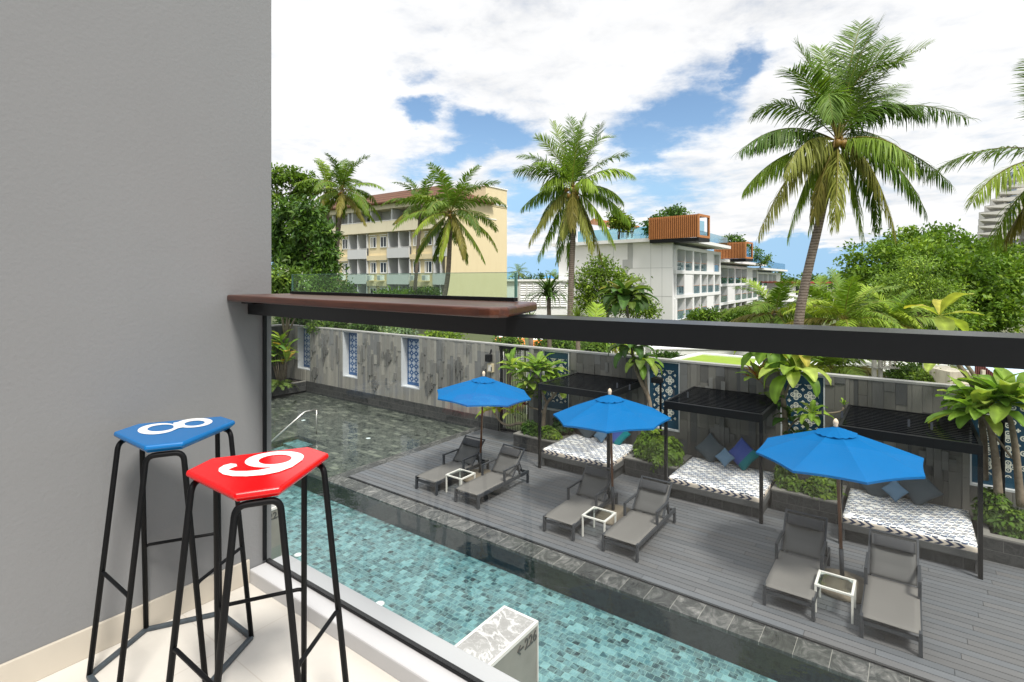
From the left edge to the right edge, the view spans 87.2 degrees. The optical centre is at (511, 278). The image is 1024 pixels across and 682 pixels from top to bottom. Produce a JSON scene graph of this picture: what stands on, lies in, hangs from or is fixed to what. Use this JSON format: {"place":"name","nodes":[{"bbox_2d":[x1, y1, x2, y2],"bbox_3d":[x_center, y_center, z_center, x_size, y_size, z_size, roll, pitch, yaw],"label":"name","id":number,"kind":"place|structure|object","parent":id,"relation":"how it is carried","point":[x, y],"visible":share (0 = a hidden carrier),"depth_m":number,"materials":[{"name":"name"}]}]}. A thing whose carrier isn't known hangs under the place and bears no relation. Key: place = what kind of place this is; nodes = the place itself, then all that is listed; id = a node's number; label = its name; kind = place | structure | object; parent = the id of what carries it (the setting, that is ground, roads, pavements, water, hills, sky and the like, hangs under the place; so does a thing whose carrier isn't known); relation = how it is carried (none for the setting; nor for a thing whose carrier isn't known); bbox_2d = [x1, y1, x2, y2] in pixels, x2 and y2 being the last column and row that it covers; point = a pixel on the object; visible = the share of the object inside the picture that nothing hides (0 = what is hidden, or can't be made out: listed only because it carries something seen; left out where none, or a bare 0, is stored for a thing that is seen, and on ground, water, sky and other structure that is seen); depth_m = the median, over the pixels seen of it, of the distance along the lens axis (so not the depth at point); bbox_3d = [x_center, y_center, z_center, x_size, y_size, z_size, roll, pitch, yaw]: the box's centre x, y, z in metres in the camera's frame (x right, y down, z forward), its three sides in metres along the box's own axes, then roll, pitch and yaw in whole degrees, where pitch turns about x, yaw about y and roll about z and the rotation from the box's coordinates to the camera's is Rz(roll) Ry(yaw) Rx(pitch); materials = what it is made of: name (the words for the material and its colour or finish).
{"place":"outdoors","nodes":[
{"label":"outdoors","id":0,"kind":"place"},
{"bbox_2d":[271,391,470,476],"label":"shallow floor","id":1,"kind":"structure","parent":0,"point":[345,429],"depth_m":18.15,"materials":[{"name":"tile"}]},
{"bbox_2d":[272,485,776,681],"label":"pool floor","id":2,"kind":"structure","parent":0,"point":[451,596],"depth_m":9.10,"materials":[{"name":"green tile"}]},
{"bbox_2d":[271,504,281,558],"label":"marker wall","id":3,"kind":"structure","parent":2,"relation":"on","point":[276,551],"depth_m":10.11,"materials":[{"name":"grey stone"}]},
{"bbox_2d":[454,605,537,681],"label":"marker wall","id":4,"kind":"structure","parent":2,"relation":"on","point":[504,639],"depth_m":6.49,"materials":[{"name":"grey stone"}]},
{"bbox_2d":[294,473,855,681],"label":"pool side","id":5,"kind":"structure","parent":0,"point":[760,660],"depth_m":8.84,"materials":[{"name":"stone"}]},
{"bbox_2d":[328,427,922,681],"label":"pool coping","id":6,"kind":"object","parent":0,"point":[829,659],"visible":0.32,"depth_m":8.67,"materials":[{"name":"stone"}]},
{"bbox_2d":[271,279,1023,430],"bbox_3d":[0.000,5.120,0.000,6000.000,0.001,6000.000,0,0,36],"label":"ground","id":7,"kind":"structure","parent":0,"point":[479,337],"depth_m":45.73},
{"bbox_2d":[271,162,320,250],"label":"tall thin tree","id":8,"kind":"object","parent":7,"relation":"on","point":[280,177],"visible":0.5,"depth_m":49.57,"materials":[{"name":"green plant"}]},
{"bbox_2d":[271,193,350,322],"bbox_3d":[-15.376,-0.597,39.521,8.495,11.676,4.420,0,0,36],"label":"dark tree","id":9,"kind":"object","parent":7,"relation":"on","point":[307,227],"visible":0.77,"depth_m":38.36,"materials":[{"name":"green plant"}]},
{"bbox_2d":[302,319,348,336],"bbox_3d":[-8.256,3.356,24.015,2.295,3.536,1.588,0,0,0],"label":"shrub","id":10,"kind":"object","parent":7,"relation":"on","point":[320,323],"visible":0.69,"depth_m":23.68,"materials":[{"name":"green plant"}]},
{"bbox_2d":[301,271,360,323],"bbox_3d":[-10.578,2.344,29.962,4.124,5.566,3.380,0,0,36],"label":"shrub","id":11,"kind":"object","parent":7,"relation":"on","point":[324,281],"visible":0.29,"depth_m":29.71,"materials":[{"name":"green plant"}]},
{"bbox_2d":[308,158,361,223],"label":"coconut palm","id":12,"kind":"object","parent":7,"relation":"on","point":[328,176],"visible":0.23,"depth_m":54.57,"materials":[{"name":"green plant"}]},
{"bbox_2d":[294,152,383,288],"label":"coconut palm","id":13,"kind":"object","parent":7,"relation":"on","point":[342,174],"visible":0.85,"depth_m":49.49,"materials":[{"name":"green plant"}]},
{"bbox_2d":[372,285,441,294],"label":"shrub","id":14,"kind":"object","parent":7,"relation":"on","point":[423,290],"visible":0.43,"depth_m":51.56,"materials":[{"name":"green plant"}]},
{"bbox_2d":[310,185,507,296],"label":"apartment building","id":15,"kind":"structure","parent":7,"relation":"on","point":[377,246],"depth_m":66.18,"materials":[{"name":"yellow paint"}]},
{"bbox_2d":[381,172,447,329],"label":"coconut palm","id":16,"kind":"object","parent":7,"relation":"on","point":[423,191],"visible":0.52,"depth_m":51.69,"materials":[{"name":"green plant"}]},
{"bbox_2d":[392,162,506,331],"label":"coconut palm","id":17,"kind":"object","parent":7,"relation":"on","point":[453,199],"visible":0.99,"depth_m":44.30,"materials":[{"name":"green plant"}]},
{"bbox_2d":[491,336,528,384],"bbox_3d":[-0.101,3.772,23.989,1.916,2.702,1.422,0,0,7],"label":"shrub","id":18,"kind":"object","parent":7,"relation":"on","point":[510,340],"visible":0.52,"depth_m":23.83,"materials":[{"name":"green plant"}]},
{"bbox_2d":[507,280,573,314],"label":"louvred building","id":19,"kind":"structure","parent":7,"relation":"on","point":[525,287],"depth_m":75.25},
{"bbox_2d":[524,272,574,347],"bbox_3d":[1.482,2.421,20.990,2.164,5.360,2.241,0,0,3],"label":"strap leaf plant","id":20,"kind":"object","parent":7,"relation":"on","point":[547,288],"visible":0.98,"depth_m":20.84,"materials":[{"name":"green plant"}]},
{"bbox_2d":[528,338,582,350],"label":"shrub","id":21,"kind":"object","parent":7,"relation":"on","point":[563,344],"visible":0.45,"depth_m":21.73,"materials":[{"name":"green plant"}]},
{"bbox_2d":[513,110,636,315],"bbox_3d":[3.508,-2.374,31.112,7.248,14.961,4.403,0,0,-7],"label":"coconut palm","id":22,"kind":"object","parent":7,"relation":"on","point":[572,216],"visible":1,"depth_m":30.83,"materials":[{"name":"green plant"}]},
{"bbox_2d":[580,341,612,352],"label":"shrub","id":23,"kind":"object","parent":7,"relation":"on","point":[595,347],"visible":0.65,"depth_m":21.72,"materials":[{"name":"green plant"}]},
{"bbox_2d":[572,302,644,354],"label":"palm","id":24,"kind":"object","parent":7,"relation":"on","point":[596,311],"visible":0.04,"depth_m":26.56,"materials":[{"name":"green plant"}]},
{"bbox_2d":[564,253,664,318],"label":"light tree","id":25,"kind":"object","parent":7,"relation":"on","point":[586,287],"visible":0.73,"depth_m":49.44,"materials":[{"name":"green plant"}]},
{"bbox_2d":[287,324,1023,526],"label":"garden wall","id":26,"kind":"structure","parent":7,"relation":"on","point":[379,380],"depth_m":15.80,"materials":[{"name":"concrete"}]},
{"bbox_2d":[349,332,356,375],"bbox_3d":[-6.527,3.156,22.500,0.918,1.819,0.032,0,0,36],"label":"lattice screen","id":27,"kind":"object","parent":26,"relation":"attached to","point":[352,353],"visible":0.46,"depth_m":22.60,"materials":[{"name":"blue tile"}]},
{"bbox_2d":[407,338,418,385],"bbox_3d":[-3.629,3.156,20.355,0.928,1.819,0.032,0,0,36],"label":"lattice screen","id":28,"kind":"object","parent":26,"relation":"attached to","point":[412,361],"visible":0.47,"depth_m":20.45,"materials":[{"name":"blue tile"}]},
{"bbox_2d":[500,346,528,432],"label":"bar gate","id":29,"kind":"structure","parent":26,"relation":"attached to","point":[501,380],"depth_m":17.38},
{"bbox_2d":[545,351,567,409],"bbox_3d":[1.381,3.116,16.399,0.888,1.739,0.032,0,0,36],"label":"lattice screen","id":30,"kind":"object","parent":26,"relation":"attached to","point":[557,401],"visible":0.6,"depth_m":16.37,"materials":[{"name":"tile"}]},
{"bbox_2d":[650,362,678,429],"bbox_3d":[4.090,3.116,14.395,0.828,1.739,0.032,0,0,36],"label":"lattice screen","id":31,"kind":"object","parent":26,"relation":"attached to","point":[670,376],"visible":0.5,"depth_m":14.33,"materials":[{"name":"tile"}]},
{"bbox_2d":[784,376,822,433],"bbox_3d":[6.734,3.116,12.438,0.848,1.739,0.032,0,0,36],"label":"lattice screen","id":32,"kind":"object","parent":26,"relation":"attached to","point":[800,392],"visible":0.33,"depth_m":12.43,"materials":[{"name":"tile"}]},
{"bbox_2d":[972,400,1023,488],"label":"lattice screen","id":33,"kind":"object","parent":26,"relation":"attached to","point":[1009,474],"visible":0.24,"depth_m":10.35,"materials":[{"name":"tile"}]},
{"bbox_2d":[551,226,787,319],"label":"hotel building","id":34,"kind":"structure","parent":7,"relation":"on","point":[686,278],"depth_m":71.79,"materials":[{"name":"paint"}]},
{"bbox_2d":[604,206,641,238],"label":"roof tree","id":35,"kind":"object","parent":34,"relation":"on","point":[614,223],"visible":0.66,"depth_m":65.59,"materials":[{"name":"green plant"}]},
{"bbox_2d":[641,202,694,237],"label":"roof tree","id":36,"kind":"object","parent":34,"relation":"on","point":[674,210],"visible":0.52,"depth_m":71.54,"materials":[{"name":"green plant"}]},
{"bbox_2d":[649,213,709,243],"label":"roof pavilion","id":37,"kind":"structure","parent":34,"relation":"on","point":[679,229],"depth_m":64.00,"materials":[{"name":"orange wood"}]},
{"bbox_2d":[714,242,752,261],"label":"roof pavilion","id":38,"kind":"structure","parent":34,"relation":"on","point":[735,251],"depth_m":85.23,"materials":[{"name":"orange wood"}]},
{"bbox_2d":[508,269,840,290],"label":"woods","id":39,"kind":"object","parent":7,"relation":"on","point":[540,275],"visible":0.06,"depth_m":182.41,"materials":[{"name":"green plant"}]},
{"bbox_2d":[681,304,725,321],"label":"shrub","id":40,"kind":"object","parent":7,"relation":"on","point":[696,314],"visible":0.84,"depth_m":57.53,"materials":[{"name":"green plant"}]},
{"bbox_2d":[644,346,766,360],"bbox_3d":[12.774,4.716,34.995,8.616,0.807,4.110,0,0,0],"label":"flat canopy","id":41,"kind":"object","parent":7,"relation":"on","point":[686,351],"visible":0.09,"depth_m":33.00,"materials":[{"name":"white paint"}]},
{"bbox_2d":[719,277,827,324],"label":"palm","id":42,"kind":"object","parent":7,"relation":"on","point":[772,299],"visible":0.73,"depth_m":32.67,"materials":[{"name":"green plant"}]},
{"bbox_2d":[778,274,871,324],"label":"palm","id":43,"kind":"object","parent":7,"relation":"on","point":[814,295],"visible":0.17,"depth_m":37.05,"materials":[{"name":"green plant"}]},
{"bbox_2d":[786,356,888,377],"bbox_3d":[14.368,3.754,24.027,4.378,2.820,3.686,0,0,36],"label":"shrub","id":44,"kind":"object","parent":7,"relation":"on","point":[830,364],"visible":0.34,"depth_m":23.42,"materials":[{"name":"green plant"}]},
{"bbox_2d":[779,268,906,358],"bbox_3d":[17.817,2.224,28.989,6.592,5.752,7.006,0,0,9],"label":"palm","id":45,"kind":"object","parent":7,"relation":"on","point":[843,306],"visible":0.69,"depth_m":28.67,"materials":[{"name":"green plant"}]},
{"bbox_2d":[730,15,980,324],"bbox_3d":[13.256,-2.862,20.974,8.995,15.932,5.288,0,0,-20],"label":"coconut palm","id":46,"kind":"object","parent":7,"relation":"on","point":[841,102],"visible":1,"depth_m":20.70,"materials":[{"name":"green plant"}]},
{"bbox_2d":[847,283,958,330],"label":"palm","id":47,"kind":"object","parent":7,"relation":"on","point":[901,314],"visible":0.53,"depth_m":29.45,"materials":[{"name":"green plant"}]},
{"bbox_2d":[883,361,922,379],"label":"shrub","id":48,"kind":"object","parent":7,"relation":"on","point":[906,369],"visible":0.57,"depth_m":21.83,"materials":[{"name":"green plant"}]},
{"bbox_2d":[863,251,979,326],"bbox_3d":[24.950,1.708,33.153,5.914,7.040,4.343,0,0,36],"label":"feathery tree","id":49,"kind":"object","parent":7,"relation":"on","point":[916,282],"visible":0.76,"depth_m":32.61,"materials":[{"name":"green plant"}]},
{"bbox_2d":[826,218,1023,332],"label":"rain tree","id":50,"kind":"object","parent":7,"relation":"on","point":[998,280],"visible":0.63,"depth_m":38.96,"materials":[{"name":"green plant"}]},
{"bbox_2d":[922,366,974,385],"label":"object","id":51,"kind":"structure","parent":7,"relation":"on","point":[939,375],"depth_m":18.31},
{"bbox_2d":[923,59,1023,255],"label":"coconut palm","id":52,"kind":"object","parent":7,"relation":"on","point":[1013,225],"visible":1,"depth_m":17.81,"materials":[{"name":"green plant"}]},
{"bbox_2d":[977,160,1023,250],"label":"tower block","id":53,"kind":"structure","parent":7,"relation":"on","point":[988,219],"depth_m":207.68,"materials":[{"name":"white concrete"}]},
{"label":"facade below","id":54,"kind":"structure","parent":7,"relation":"on","visible":0},
{"bbox_2d":[0,0,270,681],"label":"balcony wall","id":55,"kind":"structure","parent":54,"relation":"on","point":[135,193],"depth_m":1.94,"materials":[{"name":"grey paint"}]},
{"bbox_2d":[36,583,399,681],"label":"floor","id":56,"kind":"structure","parent":54,"relation":"on","point":[265,655],"depth_m":1.87,"materials":[{"name":"tile"}]},
{"bbox_2d":[86,416,253,681],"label":"bar stool","id":57,"kind":"object","parent":56,"relation":"on","point":[164,437],"visible":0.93,"depth_m":1.79,"materials":[{"name":"blue paint"}]},
{"bbox_2d":[166,447,348,681],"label":"bar stool","id":58,"kind":"object","parent":56,"relation":"on","point":[261,476],"visible":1,"depth_m":1.44,"materials":[{"name":"red paint"}]},
{"bbox_2d":[250,555,519,681],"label":"kerb","id":59,"kind":"structure","parent":54,"relation":"on","point":[392,656],"depth_m":1.90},
{"bbox_2d":[248,303,1023,681],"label":"glass railing","id":60,"kind":"object","parent":59,"relation":"on","point":[958,347],"visible":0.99,"depth_m":1.19,"materials":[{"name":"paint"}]},
{"bbox_2d":[227,272,536,317],"bbox_3d":[-0.518,0.042,1.881,1.530,0.121,0.323,0,0,40],"label":"bar counter","id":61,"kind":"object","parent":60,"relation":"attached to","point":[484,307],"visible":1,"depth_m":1.62,"materials":[{"name":"brown wood"}]},
{"bbox_2d":[271,0,1023,278],"label":"sky","id":62,"kind":"structure","parent":0,"point":[457,86],"materials":[{"name":"blue"}]},
{"bbox_2d":[348,431,978,681],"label":"deck base","id":63,"kind":"object","parent":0,"point":[670,590],"visible":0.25,"depth_m":8.53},
{"bbox_2d":[349,428,1023,681],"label":"deck","id":64,"kind":"structure","parent":0,"point":[720,558],"depth_m":9.26,"materials":[{"name":"grey"}]},
{"bbox_2d":[415,367,500,495],"bbox_3d":[-1.298,3.673,13.406,0.870,2.654,2.212,0,0,36],"label":"sun lounger","id":65,"kind":"object","parent":64,"relation":"on","point":[468,451],"visible":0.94,"depth_m":13.45,"materials":[{"name":"grey metal"}]},
{"bbox_2d":[437,371,530,481],"bbox_3d":[-0.727,3.661,13.457,2.262,2.678,2.264,0,0,36],"label":"parasol","id":66,"kind":"object","parent":64,"relation":"on","point":[482,391],"visible":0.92,"depth_m":12.99,"materials":[{"name":"fabric"}]},
{"bbox_2d":[454,372,540,509],"bbox_3d":[-0.285,3.673,12.656,0.870,2.654,2.212,0,0,36],"label":"sun lounger","id":67,"kind":"object","parent":64,"relation":"on","point":[507,461],"visible":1,"depth_m":12.70,"materials":[{"name":"grey metal"}]},
{"bbox_2d":[513,425,575,453],"bbox_3d":[0.957,4.775,15.819,1.460,0.450,1.150,0,0,36],"label":"planter","id":68,"kind":"object","parent":64,"relation":"on","point":[528,443],"visible":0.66,"depth_m":15.47,"materials":[{"name":"black tile"}]},
{"bbox_2d":[521,419,537,436],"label":"planter shrub","id":69,"kind":"object","parent":68,"relation":"in","point":[530,428],"visible":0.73,"depth_m":15.71,"materials":[{"name":"green plant"}]},
{"bbox_2d":[476,347,569,426],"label":"broad leaf tree","id":70,"kind":"object","parent":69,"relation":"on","point":[534,364],"visible":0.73,"depth_m":15.92,"materials":[{"name":"green plant"}]},
{"bbox_2d":[543,383,629,540],"bbox_3d":[1.612,3.673,11.252,0.870,2.654,2.212,0,0,36],"label":"sun lounger","id":71,"kind":"object","parent":64,"relation":"on","point":[594,483],"visible":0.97,"depth_m":11.32,"materials":[{"name":"grey metal"}]},
{"bbox_2d":[541,434,632,482],"bbox_3d":[2.151,4.749,14.456,2.020,0.503,1.900,0,0,36],"label":"daybed","id":72,"kind":"object","parent":64,"relation":"on","point":[575,453],"visible":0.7,"depth_m":14.01,"materials":[{"name":"white fabric"}]},
{"bbox_2d":[538,372,643,485],"bbox_3d":[2.134,3.885,14.400,2.060,2.230,2.091,0,0,36],"label":"pergola","id":73,"kind":"object","parent":64,"relation":"on","point":[587,385],"visible":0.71,"depth_m":14.14,"materials":[{"name":"black paint"}]},
{"bbox_2d":[582,506,615,542],"bbox_3d":[1.696,4.790,10.463,0.500,0.420,0.500,0,0,36],"label":"side table","id":74,"kind":"object","parent":64,"relation":"on","point":[593,508],"visible":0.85,"depth_m":10.41,"materials":[{"name":"white paint"}]},
{"bbox_2d":[553,388,670,525],"bbox_3d":[2.076,3.661,11.331,2.263,2.678,2.264,0,0,36],"label":"parasol","id":75,"kind":"object","parent":64,"relation":"on","point":[609,413],"visible":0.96,"depth_m":10.89,"materials":[{"name":"fabric"}]},
{"bbox_2d":[602,390,688,562],"bbox_3d":[2.649,3.673,10.485,0.870,2.654,2.212,0,0,36],"label":"sun lounger","id":76,"kind":"object","parent":64,"relation":"on","point":[633,526],"visible":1,"depth_m":10.52,"materials":[{"name":"grey metal"}]},
{"bbox_2d":[624,451,691,483],"bbox_3d":[3.744,4.775,13.743,1.350,0.450,1.170,0,0,36],"label":"planter","id":77,"kind":"object","parent":64,"relation":"on","point":[637,467],"visible":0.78,"depth_m":13.41,"materials":[{"name":"black tile"}]},
{"bbox_2d":[596,277,663,433],"bbox_3d":[3.110,2.102,14.350,1.550,4.300,1.742,0,0,-11],"label":"broad leaf tree","id":78,"kind":"object","parent":77,"relation":"in","point":[623,295],"visible":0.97,"depth_m":14.02,"materials":[{"name":"green plant"}]},
{"bbox_2d":[632,429,685,473],"bbox_3d":[3.731,4.341,13.648,1.425,0.983,1.264,0,0,36],"label":"planter shrub","id":79,"kind":"object","parent":77,"relation":"in","point":[648,446],"visible":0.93,"depth_m":13.34,"materials":[{"name":"green plant"}]},
{"bbox_2d":[668,457,775,517],"bbox_3d":[4.900,4.749,12.422,2.020,0.503,1.900,0,0,36],"label":"daybed","id":80,"kind":"object","parent":64,"relation":"on","point":[728,487],"visible":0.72,"depth_m":11.92,"materials":[{"name":"white fabric"}]},
{"bbox_2d":[694,433,724,462],"bbox_3d":[4.906,4.214,13.288,0.198,0.560,0.560,37,9,-47],"label":"pillow","id":81,"kind":"object","parent":80,"relation":"on","point":[709,447],"visible":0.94,"depth_m":13.22,"materials":[{"name":"grey fabric"}]},
{"bbox_2d":[728,437,758,470],"bbox_3d":[5.471,4.181,12.745,0.201,0.570,0.570,37,7,-47],"label":"pillow","id":82,"kind":"object","parent":80,"relation":"on","point":[742,452],"visible":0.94,"depth_m":12.66,"materials":[{"name":"purple fabric"}]},
{"bbox_2d":[664,386,780,523],"bbox_3d":[4.883,3.885,12.365,2.060,2.230,2.091,0,0,36],"label":"pergola","id":83,"kind":"object","parent":64,"relation":"on","point":[754,407],"visible":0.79,"depth_m":11.95,"materials":[{"name":"black paint"}]},
{"bbox_2d":[763,408,842,621],"bbox_3d":[4.844,3.673,8.861,0.870,2.654,2.212,0,0,36],"label":"sun lounger","id":84,"kind":"object","parent":64,"relation":"on","point":[792,574],"visible":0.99,"depth_m":8.91,"materials":[{"name":"fabric"}]},
{"bbox_2d":[771,479,846,524],"bbox_3d":[6.481,4.775,11.718,1.300,0.450,1.170,0,0,36],"label":"planter","id":85,"kind":"object","parent":64,"relation":"on","point":[783,499],"visible":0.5,"depth_m":11.30,"materials":[{"name":"grey stone"}]},
{"bbox_2d":[773,464,802,491],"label":"planter shrub","id":86,"kind":"object","parent":85,"relation":"in","point":[790,481],"visible":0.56,"depth_m":11.63,"materials":[{"name":"green plant"}]},
{"bbox_2d":[734,351,848,434],"bbox_3d":[6.028,2.810,11.856,1.735,3.381,2.071,0,0,-18],"label":"broad leaf tree","id":87,"kind":"object","parent":85,"relation":"in","point":[794,368],"visible":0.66,"depth_m":11.60,"materials":[{"name":"green plant"}]},
{"bbox_2d":[800,475,846,500],"bbox_3d":[6.548,4.415,11.394,0.970,0.593,0.773,0,0,36],"label":"planter shrub","id":88,"kind":"object","parent":85,"relation":"in","point":[820,487],"visible":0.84,"depth_m":11.18,"materials":[{"name":"green plant"}]},
{"bbox_2d":[814,570,855,623],"bbox_3d":[4.880,4.790,8.108,0.500,0.420,0.500,0,0,36],"label":"side table","id":89,"kind":"object","parent":64,"relation":"on","point":[852,594],"visible":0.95,"depth_m":8.04,"materials":[{"name":"white paint"}]},
{"bbox_2d":[756,418,924,603],"bbox_3d":[5.283,3.641,8.735,2.262,2.718,2.264,0,0,36],"label":"parasol","id":90,"kind":"object","parent":64,"relation":"on","point":[837,453],"visible":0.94,"depth_m":8.33,"materials":[{"name":"fabric"}]},
{"bbox_2d":[860,419,932,657],"bbox_3d":[5.848,3.673,8.118,0.870,2.654,2.212,0,0,36],"label":"sun lounger","id":91,"kind":"object","parent":64,"relation":"on","point":[892,603],"visible":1,"depth_m":8.12,"materials":[{"name":"grey metal"}]},
{"bbox_2d":[843,488,977,573],"bbox_3d":[7.633,4.749,10.399,2.020,0.503,1.900,0,0,36],"label":"daybed","id":92,"kind":"object","parent":64,"relation":"on","point":[945,535],"visible":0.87,"depth_m":9.96,"materials":[{"name":"white fabric"}]},
{"bbox_2d":[859,481,889,496],"bbox_3d":[7.625,4.324,11.214,0.560,0.560,0.198,-36,-40,16],"label":"pillow","id":93,"kind":"object","parent":92,"relation":"on","point":[875,489],"visible":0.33,"depth_m":11.13,"materials":[{"name":"grey fabric"}]},
{"bbox_2d":[881,481,908,502],"bbox_3d":[7.708,4.268,10.816,0.120,0.330,0.330,37,13,-47],"label":"pillow","id":94,"kind":"object","parent":92,"relation":"on","point":[895,491],"visible":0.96,"depth_m":10.78,"materials":[{"name":"blue fabric"}]},
{"bbox_2d":[897,474,943,505],"bbox_3d":[8.151,4.204,10.763,0.560,0.560,0.198,-37,-41,14],"label":"pillow","id":95,"kind":"object","parent":92,"relation":"on","point":[922,491],"visible":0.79,"depth_m":10.67,"materials":[{"name":"grey fabric"}]},
{"bbox_2d":[838,405,982,579],"bbox_3d":[7.600,3.885,10.355,2.060,2.230,2.091,0,0,36],"label":"pergola","id":96,"kind":"object","parent":64,"relation":"on","point":[889,425],"visible":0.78,"depth_m":9.83,"materials":[{"name":"black paint"}]},
{"bbox_2d":[974,516,1023,568],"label":"planter","id":97,"kind":"object","parent":64,"relation":"on","point":[1005,550],"visible":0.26,"depth_m":9.41,"materials":[{"name":"concrete"}]},
{"bbox_2d":[924,368,1023,507],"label":"broad leaf tree","id":98,"kind":"object","parent":97,"relation":"in","point":[1004,387],"visible":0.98,"depth_m":9.69,"materials":[{"name":"green plant"}]},
{"bbox_2d":[969,487,1023,539],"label":"planter shrub","id":99,"kind":"object","parent":97,"relation":"in","point":[1004,518],"visible":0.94,"depth_m":9.72,"materials":[{"name":"green plant"}]},
{"bbox_2d":[1000,416,1007,499],"bbox_3d":[9.054,3.570,9.908,0.180,2.140,0.200,0,0,36],"label":"trunk","id":100,"kind":"object","parent":97,"relation":"on","point":[1002,450],"visible":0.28,"depth_m":9.92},
{"bbox_2d":[671,353,762,365],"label":"turf roof building","id":101,"kind":"structure","parent":0,"point":[720,358],"depth_m":17.09,"materials":[{"name":"plant"}]},
{"bbox_2d":[904,292,988,480],"bbox_3d":[8.447,2.036,10.497,1.309,3.553,1.366,0,0,36],"label":"broad leaf tree","id":102,"kind":"object","parent":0,"point":[941,322],"visible":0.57,"depth_m":10.25,"materials":[{"name":"green plant"}]},
{"label":"pool water","id":103,"kind":"structure","parent":0,"visible":0},
{"bbox_2d":[271,377,305,395],"bbox_3d":[-10.275,4.790,23.856,1.520,0.420,1.550,0,0,36],"label":"planter","id":104,"kind":"object","parent":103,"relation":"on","point":[301,385],"visible":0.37,"depth_m":23.50,"materials":[{"name":"concrete"}]},
{"bbox_2d":[271,329,299,380],"bbox_3d":[-10.189,3.442,23.521,2.864,2.420,1.662,0,0,36],"label":"canna clump","id":105,"kind":"object","parent":104,"relation":"in","point":[280,350],"visible":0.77,"depth_m":23.45,"materials":[{"name":"green plant"}]},
{"bbox_2d":[271,257,325,380],"bbox_3d":[-9.899,2.107,24.028,3.310,6.248,2.328,0,0,-3],"label":"frangipani","id":106,"kind":"object","parent":104,"relation":"in","point":[281,283],"visible":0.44,"depth_m":23.72,"materials":[{"name":"green plant"}]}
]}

